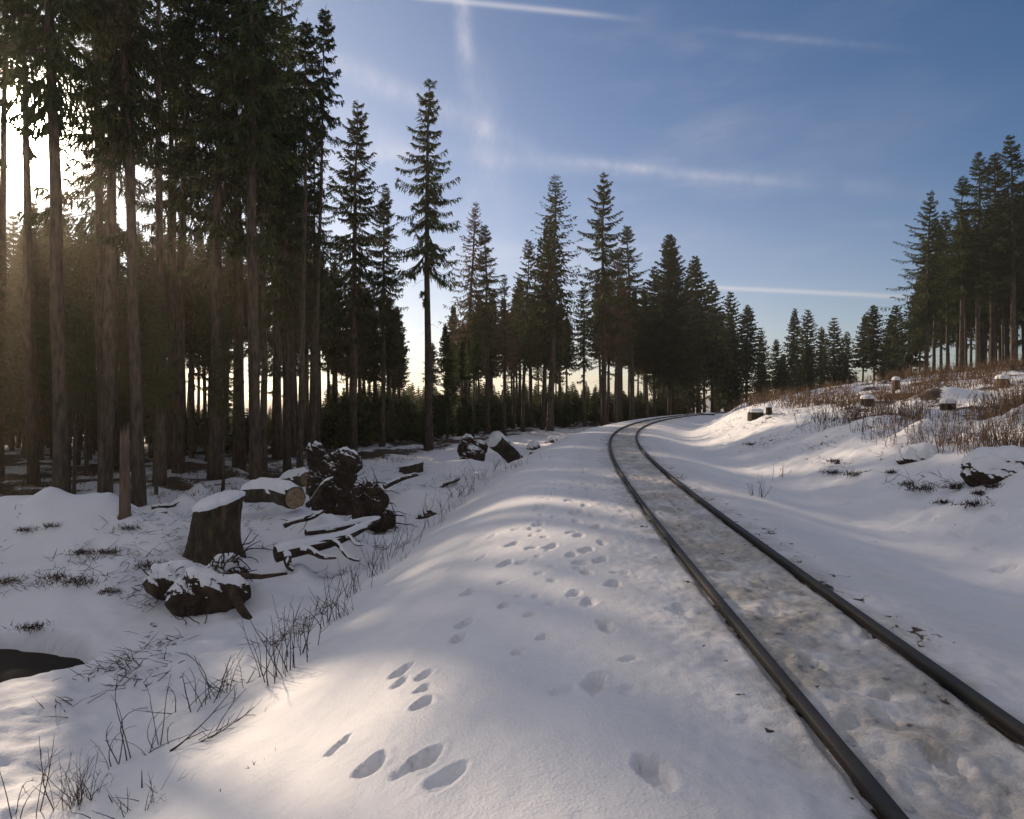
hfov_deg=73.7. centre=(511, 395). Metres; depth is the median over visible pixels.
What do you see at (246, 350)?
spruce tree
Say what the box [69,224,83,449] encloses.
spruce tree
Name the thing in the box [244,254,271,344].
spruce tree
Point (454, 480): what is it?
fallen branch
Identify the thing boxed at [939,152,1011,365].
spruce tree
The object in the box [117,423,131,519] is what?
broken snag
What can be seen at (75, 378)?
spruce tree
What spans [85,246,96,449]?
spruce tree
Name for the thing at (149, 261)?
spruce tree
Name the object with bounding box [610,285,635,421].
spruce tree
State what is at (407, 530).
weed clump
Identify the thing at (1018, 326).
spruce tree
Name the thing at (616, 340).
spruce tree
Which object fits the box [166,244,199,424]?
spruce tree
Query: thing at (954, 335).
spruce tree
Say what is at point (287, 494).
fallen log
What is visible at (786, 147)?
sky
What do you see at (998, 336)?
spruce tree
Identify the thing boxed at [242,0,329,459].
spruce tree
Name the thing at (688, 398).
spruce tree
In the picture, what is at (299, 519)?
fallen branch
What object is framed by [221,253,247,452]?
spruce tree
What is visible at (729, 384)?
spruce tree
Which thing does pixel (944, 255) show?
spruce tree
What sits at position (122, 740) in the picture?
weed clump
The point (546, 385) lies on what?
spruce tree
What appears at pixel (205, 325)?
spruce tree
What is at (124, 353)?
spruce tree
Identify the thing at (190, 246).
spruce tree
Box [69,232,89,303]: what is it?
spruce tree
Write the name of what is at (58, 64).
spruce tree
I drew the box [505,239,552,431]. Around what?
spruce tree
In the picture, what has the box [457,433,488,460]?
root plate
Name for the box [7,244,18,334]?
spruce tree
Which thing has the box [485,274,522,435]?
spruce tree
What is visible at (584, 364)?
spruce tree
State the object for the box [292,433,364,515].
root plate
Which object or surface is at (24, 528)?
heather tuft
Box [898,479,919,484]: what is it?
heather tuft
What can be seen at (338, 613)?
weed clump
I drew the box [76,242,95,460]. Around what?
spruce tree
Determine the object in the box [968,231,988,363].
spruce tree
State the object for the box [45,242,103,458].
spruce tree
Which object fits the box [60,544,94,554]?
heather tuft
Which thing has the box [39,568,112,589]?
heather tuft
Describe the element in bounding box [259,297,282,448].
spruce tree
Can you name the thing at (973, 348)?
spruce tree
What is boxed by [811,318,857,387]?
spruce tree
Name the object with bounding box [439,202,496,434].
spruce tree
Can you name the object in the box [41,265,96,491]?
spruce tree
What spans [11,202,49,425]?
spruce tree
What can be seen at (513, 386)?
spruce tree
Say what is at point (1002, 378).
tree stump
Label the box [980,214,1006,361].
spruce tree
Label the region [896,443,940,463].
snowy boulder
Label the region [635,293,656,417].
spruce tree
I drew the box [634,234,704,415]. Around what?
spruce tree
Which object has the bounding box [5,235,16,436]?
spruce tree
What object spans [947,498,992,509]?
heather tuft
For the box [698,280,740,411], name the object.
spruce tree
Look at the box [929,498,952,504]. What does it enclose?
heather tuft
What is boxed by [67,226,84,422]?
spruce tree
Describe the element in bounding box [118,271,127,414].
spruce tree
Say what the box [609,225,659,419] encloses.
spruce tree
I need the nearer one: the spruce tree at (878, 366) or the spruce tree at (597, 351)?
the spruce tree at (597, 351)
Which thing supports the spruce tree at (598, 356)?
on the ground at (548, 632)
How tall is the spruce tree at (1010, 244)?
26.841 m
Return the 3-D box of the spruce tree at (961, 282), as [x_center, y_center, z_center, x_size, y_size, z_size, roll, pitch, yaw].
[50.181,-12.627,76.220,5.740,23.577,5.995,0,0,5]
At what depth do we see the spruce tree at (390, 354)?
48.63 m
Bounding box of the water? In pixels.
[0,649,84,682]
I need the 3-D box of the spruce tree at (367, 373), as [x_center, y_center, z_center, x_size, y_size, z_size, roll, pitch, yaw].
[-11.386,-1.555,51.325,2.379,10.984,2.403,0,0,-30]
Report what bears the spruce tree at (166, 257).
on the ground at (548, 632)
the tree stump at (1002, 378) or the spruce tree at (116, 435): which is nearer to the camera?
the tree stump at (1002, 378)
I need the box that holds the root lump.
[135,526,287,624]
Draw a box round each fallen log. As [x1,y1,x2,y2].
[240,477,305,508]
[279,467,308,486]
[487,431,522,462]
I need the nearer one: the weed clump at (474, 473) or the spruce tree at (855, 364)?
the weed clump at (474, 473)
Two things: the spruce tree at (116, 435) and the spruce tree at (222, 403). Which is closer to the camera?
the spruce tree at (222, 403)
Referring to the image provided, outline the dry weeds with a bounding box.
[731,355,1023,456]
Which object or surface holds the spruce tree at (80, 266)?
on the ground at (548, 632)
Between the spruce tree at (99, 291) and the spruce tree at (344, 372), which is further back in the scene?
the spruce tree at (344, 372)
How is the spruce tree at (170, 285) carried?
on the ground at (548, 632)
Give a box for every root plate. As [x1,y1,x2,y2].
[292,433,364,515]
[340,471,416,534]
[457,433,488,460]
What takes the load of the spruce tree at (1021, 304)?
on the ground at (548, 632)
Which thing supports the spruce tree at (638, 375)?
on the ground at (548, 632)
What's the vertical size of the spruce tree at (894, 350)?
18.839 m
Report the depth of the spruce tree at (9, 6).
24.31 m
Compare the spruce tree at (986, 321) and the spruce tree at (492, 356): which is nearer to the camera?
the spruce tree at (492, 356)
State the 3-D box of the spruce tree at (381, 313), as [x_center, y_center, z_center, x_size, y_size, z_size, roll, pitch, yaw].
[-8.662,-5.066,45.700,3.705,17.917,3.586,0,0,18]
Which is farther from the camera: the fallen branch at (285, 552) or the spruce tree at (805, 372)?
the spruce tree at (805, 372)
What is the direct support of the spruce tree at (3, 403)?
on the ground at (548, 632)
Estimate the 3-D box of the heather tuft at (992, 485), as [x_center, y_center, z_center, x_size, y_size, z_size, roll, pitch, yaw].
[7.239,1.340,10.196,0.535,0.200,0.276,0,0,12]
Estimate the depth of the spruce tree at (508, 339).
75.35 m
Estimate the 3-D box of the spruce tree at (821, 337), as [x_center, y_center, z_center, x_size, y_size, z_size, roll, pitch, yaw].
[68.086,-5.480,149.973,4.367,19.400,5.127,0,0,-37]
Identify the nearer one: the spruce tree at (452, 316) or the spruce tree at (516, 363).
the spruce tree at (452, 316)
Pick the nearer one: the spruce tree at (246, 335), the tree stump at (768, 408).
the tree stump at (768, 408)
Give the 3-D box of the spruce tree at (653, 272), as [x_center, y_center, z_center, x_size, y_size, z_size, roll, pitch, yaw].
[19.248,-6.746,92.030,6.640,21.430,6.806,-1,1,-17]
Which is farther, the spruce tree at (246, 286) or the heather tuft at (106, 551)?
the spruce tree at (246, 286)
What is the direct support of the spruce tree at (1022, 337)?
on the ground at (548, 632)
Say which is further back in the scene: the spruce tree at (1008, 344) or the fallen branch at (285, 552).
the spruce tree at (1008, 344)
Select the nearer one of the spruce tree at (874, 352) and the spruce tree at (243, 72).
the spruce tree at (243, 72)
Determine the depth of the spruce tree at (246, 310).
42.31 m
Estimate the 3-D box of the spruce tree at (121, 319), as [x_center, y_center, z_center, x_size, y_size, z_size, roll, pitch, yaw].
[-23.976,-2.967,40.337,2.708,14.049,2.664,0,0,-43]
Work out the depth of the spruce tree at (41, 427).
37.63 m
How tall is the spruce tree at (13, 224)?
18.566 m
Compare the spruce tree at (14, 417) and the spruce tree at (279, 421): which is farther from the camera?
the spruce tree at (14, 417)
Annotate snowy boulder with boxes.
[415,505,436,518]
[526,440,539,449]
[545,435,557,442]
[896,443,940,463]
[960,445,1023,486]
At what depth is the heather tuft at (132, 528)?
13.93 m
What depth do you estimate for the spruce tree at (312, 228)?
35.00 m
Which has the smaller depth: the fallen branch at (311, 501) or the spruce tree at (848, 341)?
the fallen branch at (311, 501)
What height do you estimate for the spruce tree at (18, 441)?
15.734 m
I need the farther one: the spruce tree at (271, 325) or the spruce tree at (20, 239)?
the spruce tree at (271, 325)
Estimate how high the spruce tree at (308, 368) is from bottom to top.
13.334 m
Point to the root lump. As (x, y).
(188, 588)
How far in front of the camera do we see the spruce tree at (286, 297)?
30.08 m
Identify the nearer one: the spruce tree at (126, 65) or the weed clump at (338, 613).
the weed clump at (338, 613)
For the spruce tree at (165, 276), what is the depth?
42.30 m
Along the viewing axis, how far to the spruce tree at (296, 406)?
43.67 m
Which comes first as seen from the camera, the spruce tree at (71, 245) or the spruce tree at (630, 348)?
the spruce tree at (71, 245)
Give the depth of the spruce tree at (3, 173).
29.28 m
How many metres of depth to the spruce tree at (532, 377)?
76.59 m
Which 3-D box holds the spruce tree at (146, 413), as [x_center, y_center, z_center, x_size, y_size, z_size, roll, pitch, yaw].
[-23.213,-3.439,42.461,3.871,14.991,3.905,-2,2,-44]
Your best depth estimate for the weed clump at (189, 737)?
6.10 m
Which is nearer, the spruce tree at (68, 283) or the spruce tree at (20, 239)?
the spruce tree at (68, 283)
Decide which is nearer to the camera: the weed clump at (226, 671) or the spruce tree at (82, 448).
the weed clump at (226, 671)
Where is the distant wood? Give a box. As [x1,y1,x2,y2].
[4,313,907,456]
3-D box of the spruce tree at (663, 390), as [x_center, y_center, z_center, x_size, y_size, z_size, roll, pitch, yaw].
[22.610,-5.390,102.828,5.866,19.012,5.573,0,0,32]
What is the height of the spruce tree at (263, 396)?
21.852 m
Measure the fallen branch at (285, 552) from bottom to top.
0.656 m
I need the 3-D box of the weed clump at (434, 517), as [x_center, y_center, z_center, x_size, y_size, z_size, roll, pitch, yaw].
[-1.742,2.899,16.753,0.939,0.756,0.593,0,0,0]
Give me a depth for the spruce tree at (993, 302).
79.73 m
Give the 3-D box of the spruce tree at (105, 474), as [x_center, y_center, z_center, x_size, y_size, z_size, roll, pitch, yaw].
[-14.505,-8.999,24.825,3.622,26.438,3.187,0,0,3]
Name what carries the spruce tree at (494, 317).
on the ground at (548, 632)
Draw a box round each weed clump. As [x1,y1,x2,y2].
[0,734,91,818]
[32,745,113,809]
[71,757,193,818]
[91,676,175,769]
[131,647,243,713]
[148,683,266,752]
[194,651,244,704]
[240,593,313,685]
[274,576,333,656]
[304,564,352,628]
[337,551,374,599]
[346,511,396,544]
[360,539,409,577]
[373,520,425,559]
[393,512,442,545]
[422,498,453,529]
[423,492,463,513]
[440,477,485,496]
[450,463,496,480]
[463,452,540,471]
[748,475,771,497]
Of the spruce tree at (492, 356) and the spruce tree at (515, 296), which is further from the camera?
the spruce tree at (515, 296)
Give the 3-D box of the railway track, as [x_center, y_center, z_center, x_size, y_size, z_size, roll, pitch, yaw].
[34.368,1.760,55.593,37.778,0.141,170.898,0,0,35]
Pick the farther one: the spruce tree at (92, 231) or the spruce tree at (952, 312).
the spruce tree at (952, 312)
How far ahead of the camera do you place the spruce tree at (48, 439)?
44.46 m
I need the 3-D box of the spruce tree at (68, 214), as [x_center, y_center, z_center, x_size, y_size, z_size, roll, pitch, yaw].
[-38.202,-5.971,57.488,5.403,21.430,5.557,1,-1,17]
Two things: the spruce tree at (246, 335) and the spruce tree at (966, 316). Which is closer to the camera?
the spruce tree at (246, 335)
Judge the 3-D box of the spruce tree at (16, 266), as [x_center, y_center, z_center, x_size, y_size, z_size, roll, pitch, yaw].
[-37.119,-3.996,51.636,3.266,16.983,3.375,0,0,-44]
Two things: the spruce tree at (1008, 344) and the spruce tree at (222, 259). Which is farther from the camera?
the spruce tree at (1008, 344)
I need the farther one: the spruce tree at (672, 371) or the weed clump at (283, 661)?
the spruce tree at (672, 371)
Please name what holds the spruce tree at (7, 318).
on the ground at (548, 632)
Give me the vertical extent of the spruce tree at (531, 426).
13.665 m
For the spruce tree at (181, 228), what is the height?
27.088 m
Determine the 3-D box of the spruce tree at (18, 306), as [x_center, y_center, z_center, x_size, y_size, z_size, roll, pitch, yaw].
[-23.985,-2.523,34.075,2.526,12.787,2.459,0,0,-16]
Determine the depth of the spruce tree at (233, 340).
45.43 m
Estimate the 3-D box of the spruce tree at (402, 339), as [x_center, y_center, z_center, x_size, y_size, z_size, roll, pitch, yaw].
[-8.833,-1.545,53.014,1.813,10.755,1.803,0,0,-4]
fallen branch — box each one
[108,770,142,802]
[151,494,178,509]
[273,516,379,571]
[281,507,328,531]
[304,516,380,535]
[305,477,333,507]
[383,468,421,488]
[433,476,460,487]
[529,445,548,453]
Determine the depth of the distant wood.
61.69 m
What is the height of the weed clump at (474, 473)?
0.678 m
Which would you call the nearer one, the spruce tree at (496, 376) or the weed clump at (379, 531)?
the weed clump at (379, 531)
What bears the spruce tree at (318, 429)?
on the ground at (548, 632)
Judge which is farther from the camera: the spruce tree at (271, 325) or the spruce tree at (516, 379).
the spruce tree at (516, 379)
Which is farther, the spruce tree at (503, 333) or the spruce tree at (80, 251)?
the spruce tree at (503, 333)
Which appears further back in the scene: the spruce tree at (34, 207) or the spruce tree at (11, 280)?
the spruce tree at (34, 207)
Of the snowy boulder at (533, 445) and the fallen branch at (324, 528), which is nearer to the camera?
the fallen branch at (324, 528)
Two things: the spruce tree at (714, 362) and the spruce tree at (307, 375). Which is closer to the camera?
the spruce tree at (307, 375)
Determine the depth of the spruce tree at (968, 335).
109.84 m
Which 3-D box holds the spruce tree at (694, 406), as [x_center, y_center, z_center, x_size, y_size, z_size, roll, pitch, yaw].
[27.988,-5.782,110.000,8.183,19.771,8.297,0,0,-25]
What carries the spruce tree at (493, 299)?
on the ground at (548, 632)
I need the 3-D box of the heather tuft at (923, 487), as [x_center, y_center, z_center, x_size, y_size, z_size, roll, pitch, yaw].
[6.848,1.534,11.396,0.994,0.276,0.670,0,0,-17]
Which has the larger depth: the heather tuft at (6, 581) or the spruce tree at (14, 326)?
the spruce tree at (14, 326)
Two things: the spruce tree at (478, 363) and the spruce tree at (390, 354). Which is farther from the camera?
the spruce tree at (478, 363)
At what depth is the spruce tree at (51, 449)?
39.69 m
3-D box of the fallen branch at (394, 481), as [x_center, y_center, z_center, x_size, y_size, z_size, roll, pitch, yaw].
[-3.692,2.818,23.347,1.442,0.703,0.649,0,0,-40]
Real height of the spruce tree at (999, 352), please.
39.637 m
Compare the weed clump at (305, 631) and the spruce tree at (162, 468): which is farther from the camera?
the spruce tree at (162, 468)
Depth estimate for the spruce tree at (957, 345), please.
93.58 m
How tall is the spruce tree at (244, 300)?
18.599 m
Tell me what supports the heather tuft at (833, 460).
on the ground at (548, 632)
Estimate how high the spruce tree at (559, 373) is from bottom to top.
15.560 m
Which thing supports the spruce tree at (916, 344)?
on the ground at (548, 632)
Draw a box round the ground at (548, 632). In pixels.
[0,370,1023,818]
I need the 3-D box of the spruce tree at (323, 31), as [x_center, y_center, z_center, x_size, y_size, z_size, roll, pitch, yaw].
[-9.021,-6.966,31.437,2.492,22.360,2.308,2,-1,-43]
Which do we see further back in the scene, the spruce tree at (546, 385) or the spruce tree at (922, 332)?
the spruce tree at (922, 332)
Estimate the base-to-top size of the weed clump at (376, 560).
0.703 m
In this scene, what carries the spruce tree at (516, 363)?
on the ground at (548, 632)
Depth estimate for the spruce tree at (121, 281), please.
50.03 m
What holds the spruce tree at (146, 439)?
on the ground at (548, 632)
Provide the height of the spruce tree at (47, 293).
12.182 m
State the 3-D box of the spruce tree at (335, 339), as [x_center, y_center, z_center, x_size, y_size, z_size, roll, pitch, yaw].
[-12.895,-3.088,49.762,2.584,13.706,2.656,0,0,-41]
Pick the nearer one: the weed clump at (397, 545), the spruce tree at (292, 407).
the weed clump at (397, 545)
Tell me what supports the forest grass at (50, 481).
on the ground at (548, 632)
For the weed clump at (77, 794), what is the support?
on the ground at (548, 632)
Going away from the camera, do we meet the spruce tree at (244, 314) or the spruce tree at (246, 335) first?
the spruce tree at (244, 314)
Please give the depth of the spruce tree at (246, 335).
48.41 m
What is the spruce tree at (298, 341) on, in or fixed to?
on the ground at (548, 632)
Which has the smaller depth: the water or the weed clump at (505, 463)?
the water
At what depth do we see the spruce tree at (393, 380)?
50.98 m
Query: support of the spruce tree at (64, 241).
on the ground at (548, 632)
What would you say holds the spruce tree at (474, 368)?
on the ground at (548, 632)
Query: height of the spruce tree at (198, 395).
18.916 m
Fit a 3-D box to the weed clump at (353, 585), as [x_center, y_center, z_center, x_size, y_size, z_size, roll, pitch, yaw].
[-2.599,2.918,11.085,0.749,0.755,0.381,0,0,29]
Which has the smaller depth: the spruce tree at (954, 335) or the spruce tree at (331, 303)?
the spruce tree at (331, 303)
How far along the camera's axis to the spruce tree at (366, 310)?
57.72 m
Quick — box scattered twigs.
[0,401,978,717]
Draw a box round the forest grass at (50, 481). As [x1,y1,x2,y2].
[0,423,597,501]
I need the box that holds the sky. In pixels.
[0,0,1023,399]
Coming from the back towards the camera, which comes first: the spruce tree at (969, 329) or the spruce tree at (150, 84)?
the spruce tree at (969, 329)
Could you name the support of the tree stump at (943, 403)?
on the ground at (548, 632)
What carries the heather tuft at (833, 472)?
on the ground at (548, 632)
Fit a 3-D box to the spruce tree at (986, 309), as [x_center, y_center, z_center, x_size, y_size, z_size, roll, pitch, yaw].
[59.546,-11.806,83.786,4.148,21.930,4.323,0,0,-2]
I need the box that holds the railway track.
[609,411,1023,818]
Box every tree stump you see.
[182,489,245,565]
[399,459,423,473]
[747,408,763,420]
[766,403,771,414]
[860,395,874,406]
[892,376,899,390]
[939,398,956,410]
[995,374,1009,388]
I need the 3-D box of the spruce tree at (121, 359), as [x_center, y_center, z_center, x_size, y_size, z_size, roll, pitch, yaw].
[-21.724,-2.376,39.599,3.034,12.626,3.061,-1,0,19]
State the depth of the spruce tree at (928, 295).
75.81 m
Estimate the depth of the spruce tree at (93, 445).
41.97 m
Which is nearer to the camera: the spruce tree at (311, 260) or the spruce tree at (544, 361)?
the spruce tree at (311, 260)
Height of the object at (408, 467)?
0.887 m
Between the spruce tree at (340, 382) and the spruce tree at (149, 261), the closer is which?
the spruce tree at (149, 261)
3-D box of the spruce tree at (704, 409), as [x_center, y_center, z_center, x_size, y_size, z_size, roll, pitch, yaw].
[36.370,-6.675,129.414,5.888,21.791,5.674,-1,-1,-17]
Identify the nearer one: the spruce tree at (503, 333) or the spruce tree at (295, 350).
the spruce tree at (295, 350)
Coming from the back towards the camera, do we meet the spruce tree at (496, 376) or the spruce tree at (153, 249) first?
the spruce tree at (496, 376)
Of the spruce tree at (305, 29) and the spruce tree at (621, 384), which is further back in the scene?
the spruce tree at (621, 384)
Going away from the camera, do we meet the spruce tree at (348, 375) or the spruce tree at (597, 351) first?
the spruce tree at (348, 375)
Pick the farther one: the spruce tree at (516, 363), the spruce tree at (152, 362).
the spruce tree at (516, 363)
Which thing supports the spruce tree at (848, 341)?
on the ground at (548, 632)
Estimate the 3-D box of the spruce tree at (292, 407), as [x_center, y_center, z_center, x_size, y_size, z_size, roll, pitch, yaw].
[-12.731,-8.774,39.165,4.789,25.983,4.459,0,-1,-10]
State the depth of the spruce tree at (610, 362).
76.81 m
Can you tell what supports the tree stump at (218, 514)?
on the ground at (548, 632)
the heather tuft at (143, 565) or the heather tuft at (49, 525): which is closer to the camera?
the heather tuft at (143, 565)
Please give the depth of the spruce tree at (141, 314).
28.80 m
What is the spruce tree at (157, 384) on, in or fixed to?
on the ground at (548, 632)
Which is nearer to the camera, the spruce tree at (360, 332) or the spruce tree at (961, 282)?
the spruce tree at (360, 332)
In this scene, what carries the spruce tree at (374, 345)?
on the ground at (548, 632)
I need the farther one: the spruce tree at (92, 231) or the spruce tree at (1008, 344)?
the spruce tree at (1008, 344)
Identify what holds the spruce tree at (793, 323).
on the ground at (548, 632)
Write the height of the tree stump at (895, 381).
1.030 m
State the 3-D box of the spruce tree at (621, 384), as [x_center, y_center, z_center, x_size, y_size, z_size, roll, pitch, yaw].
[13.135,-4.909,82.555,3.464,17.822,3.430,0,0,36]
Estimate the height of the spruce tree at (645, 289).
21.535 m
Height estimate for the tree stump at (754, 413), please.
0.730 m
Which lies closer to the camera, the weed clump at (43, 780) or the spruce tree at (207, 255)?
the weed clump at (43, 780)
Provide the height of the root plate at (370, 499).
2.378 m
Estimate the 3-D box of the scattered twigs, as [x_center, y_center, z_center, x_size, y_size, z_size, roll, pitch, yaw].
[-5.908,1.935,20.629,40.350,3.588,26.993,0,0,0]
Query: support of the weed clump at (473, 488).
on the ground at (548, 632)
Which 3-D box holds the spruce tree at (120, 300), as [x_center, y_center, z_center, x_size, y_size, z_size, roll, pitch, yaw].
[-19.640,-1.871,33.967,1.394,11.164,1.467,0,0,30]
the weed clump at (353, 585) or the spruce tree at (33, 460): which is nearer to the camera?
the weed clump at (353, 585)
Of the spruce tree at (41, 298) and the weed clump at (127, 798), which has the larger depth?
the spruce tree at (41, 298)
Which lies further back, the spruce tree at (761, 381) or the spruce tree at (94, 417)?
the spruce tree at (761, 381)
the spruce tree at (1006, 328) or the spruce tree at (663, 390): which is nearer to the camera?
the spruce tree at (1006, 328)
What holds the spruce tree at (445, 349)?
on the ground at (548, 632)
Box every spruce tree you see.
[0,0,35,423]
[0,0,49,484]
[0,0,139,492]
[0,2,45,480]
[0,255,28,468]
[0,288,28,480]
[4,208,50,453]
[4,267,24,450]
[5,214,21,446]
[5,233,22,447]
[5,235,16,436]
[6,232,21,355]
[7,221,49,439]
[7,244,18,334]
[7,262,51,444]
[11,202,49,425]
[11,226,39,458]
[11,231,23,393]
[12,206,76,442]
[18,242,65,459]
[31,15,168,466]
[34,229,67,457]
[35,285,78,429]
[39,237,70,431]
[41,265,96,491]
[42,227,63,447]
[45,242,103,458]
[50,254,95,465]
[60,0,195,506]
[62,203,75,278]
[62,216,83,425]
[64,234,81,459]
[65,308,95,493]
[67,0,160,492]
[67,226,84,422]
[67,246,96,475]
[68,0,129,464]
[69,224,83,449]
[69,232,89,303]
[70,0,138,477]
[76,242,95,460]
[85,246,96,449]
[92,247,127,379]
[92,273,96,454]
[96,249,129,422]
[103,252,127,434]
[104,0,166,471]
[118,221,167,429]
[118,236,167,445]
[118,256,153,438]
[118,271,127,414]
[120,296,151,445]
[121,230,155,347]
[133,0,229,473]
[135,0,198,485]
[138,243,175,458]
[140,301,178,482]
[141,0,202,468]
[141,286,181,494]
[144,0,295,480]
[145,259,155,443]
[146,0,199,460]
[147,218,176,419]
[150,240,167,417]
[154,222,177,338]
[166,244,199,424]
[167,0,301,471]
[167,257,196,381]
[175,237,210,421]
[175,277,208,458]
[184,268,208,452]
[186,241,199,366]
[186,274,233,421]
[186,369,188,416]
[187,0,316,479]
[188,236,233,461]
[191,235,205,417]
[203,306,244,491]
[205,249,232,422]
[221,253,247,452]
[223,241,247,423]
[228,0,296,471]
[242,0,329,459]
[243,248,260,401]
[243,257,260,364]
[244,215,269,389]
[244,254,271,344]
[244,264,269,363]
[244,269,247,397]
[244,340,270,384]
[256,107,309,472]
[257,19,331,457]
[258,133,323,471]
[258,160,282,459]
[258,271,298,406]
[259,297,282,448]
[267,288,309,397]
[270,20,334,467]
[282,124,345,464]
[288,262,304,451]
[291,212,312,445]
[294,7,347,468]
[296,259,310,442]
[296,330,321,396]
[297,249,312,417]
[298,258,340,416]
[305,281,333,442]
[321,100,398,451]
[321,283,345,401]
[321,301,344,401]
[321,303,344,401]
[322,261,348,406]
[325,268,362,396]
[332,286,367,426]
[338,305,369,368]
[343,303,376,397]
[357,285,379,395]
[358,187,409,446]
[361,289,387,402]
[361,313,387,401]
[371,295,405,407]
[374,302,404,442]
[377,309,409,440]
[388,78,461,450]
[392,307,409,440]
[435,325,456,437]
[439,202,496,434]
[447,304,459,397]
[452,322,471,395]
[460,225,516,433]
[463,316,486,437]
[470,294,485,430]
[479,349,500,389]
[480,305,498,364]
[481,324,502,432]
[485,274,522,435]
[490,297,503,393]
[497,298,508,387]
[499,299,527,428]
[502,284,522,410]
[502,313,518,398]
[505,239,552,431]
[506,277,526,424]
[512,294,517,396]
[516,174,592,430]
[517,215,572,429]
[519,304,539,427]
[521,296,541,404]
[528,368,548,396]
[537,309,546,426]
[556,303,563,392]
[566,172,633,425]
[568,284,598,426]
[587,282,610,401]
[592,248,639,422]
[593,279,625,423]
[593,285,615,369]
[593,318,607,415]
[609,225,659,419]
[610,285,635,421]
[613,360,627,392]
[614,281,635,421]
[628,340,644,397]
[631,294,643,350]
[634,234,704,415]
[635,266,664,416]
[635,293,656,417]
[638,286,649,307]
[652,307,677,411]
[661,307,714,408]
[672,276,710,413]
[678,256,727,412]
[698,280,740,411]
[699,305,707,412]
[708,291,756,410]
[733,305,767,402]
[749,327,777,399]
[765,339,788,390]
[782,308,804,388]
[785,309,827,391]
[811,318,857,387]
[814,327,831,372]
[836,332,861,382]
[849,314,875,381]
[852,305,890,380]
[870,317,902,375]
[871,190,949,369]
[873,305,917,377]
[889,296,931,372]
[907,290,924,368]
[910,243,945,361]
[911,274,939,355]
[915,219,958,373]
[925,211,975,368]
[929,248,959,369]
[929,253,958,367]
[931,176,996,369]
[933,229,948,368]
[938,251,974,366]
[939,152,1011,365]
[945,248,969,367]
[949,220,974,346]
[949,220,982,370]
[951,226,972,365]
[954,232,984,363]
[964,152,1023,365]
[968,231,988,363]
[971,224,1008,356]
[972,134,1023,361]
[972,222,999,350]
[972,231,999,366]
[974,318,1020,360]
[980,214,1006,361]
[980,215,1009,361]
[985,207,1009,363]
[985,214,1022,364]
[988,203,1000,361]
[989,285,1021,359]
[999,315,1022,350]
[1002,189,1023,359]
[1004,212,1023,349]
[1006,196,1023,357]
[1007,180,1023,329]
[1018,325,1023,360]
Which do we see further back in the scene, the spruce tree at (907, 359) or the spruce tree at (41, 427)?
the spruce tree at (907, 359)
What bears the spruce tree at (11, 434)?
on the ground at (548, 632)
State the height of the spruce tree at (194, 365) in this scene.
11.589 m
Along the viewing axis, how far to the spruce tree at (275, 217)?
31.49 m
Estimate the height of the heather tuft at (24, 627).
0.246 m
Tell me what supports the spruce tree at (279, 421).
on the ground at (548, 632)
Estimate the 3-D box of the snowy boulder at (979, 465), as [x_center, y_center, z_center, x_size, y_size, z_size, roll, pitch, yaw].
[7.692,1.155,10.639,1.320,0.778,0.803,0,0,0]
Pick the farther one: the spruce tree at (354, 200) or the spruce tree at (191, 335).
the spruce tree at (354, 200)
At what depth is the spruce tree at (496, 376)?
70.43 m
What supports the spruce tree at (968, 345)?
on the ground at (548, 632)
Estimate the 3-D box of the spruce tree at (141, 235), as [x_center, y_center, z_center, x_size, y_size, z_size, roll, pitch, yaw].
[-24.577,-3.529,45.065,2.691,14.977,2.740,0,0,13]
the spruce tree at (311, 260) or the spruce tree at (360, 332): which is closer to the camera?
the spruce tree at (360, 332)
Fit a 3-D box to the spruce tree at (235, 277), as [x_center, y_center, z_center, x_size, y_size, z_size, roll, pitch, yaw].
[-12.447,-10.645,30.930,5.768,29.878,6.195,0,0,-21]
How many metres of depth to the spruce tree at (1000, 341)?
118.11 m
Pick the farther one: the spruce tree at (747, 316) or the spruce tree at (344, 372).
the spruce tree at (747, 316)
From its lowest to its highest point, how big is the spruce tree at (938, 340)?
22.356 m
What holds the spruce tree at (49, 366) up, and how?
on the ground at (548, 632)
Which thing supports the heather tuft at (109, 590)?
on the ground at (548, 632)
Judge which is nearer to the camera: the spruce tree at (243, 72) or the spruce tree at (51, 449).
the spruce tree at (243, 72)
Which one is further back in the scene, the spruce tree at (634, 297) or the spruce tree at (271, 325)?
the spruce tree at (634, 297)
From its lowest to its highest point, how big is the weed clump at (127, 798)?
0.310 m
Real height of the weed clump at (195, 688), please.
0.596 m
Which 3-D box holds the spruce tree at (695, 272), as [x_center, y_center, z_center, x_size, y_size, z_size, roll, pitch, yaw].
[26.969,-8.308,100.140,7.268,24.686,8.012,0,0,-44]
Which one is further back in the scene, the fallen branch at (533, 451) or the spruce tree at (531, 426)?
the spruce tree at (531, 426)
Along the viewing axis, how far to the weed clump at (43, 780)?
5.52 m
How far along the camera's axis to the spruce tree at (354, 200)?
42.84 m
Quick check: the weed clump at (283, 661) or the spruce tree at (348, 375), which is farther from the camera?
the spruce tree at (348, 375)
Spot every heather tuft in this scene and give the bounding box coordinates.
[0,574,30,585]
[2,618,53,633]
[14,526,41,532]
[37,569,65,581]
[39,521,60,529]
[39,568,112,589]
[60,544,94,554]
[85,545,129,555]
[95,586,124,595]
[113,524,139,531]
[131,558,181,570]
[818,469,840,474]
[826,457,843,461]
[839,468,862,477]
[888,482,936,493]
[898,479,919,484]
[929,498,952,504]
[934,479,964,489]
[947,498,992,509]
[970,488,993,495]
[975,481,1003,489]
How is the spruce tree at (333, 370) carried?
on the ground at (548, 632)
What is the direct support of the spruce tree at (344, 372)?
on the ground at (548, 632)
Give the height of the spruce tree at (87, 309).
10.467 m

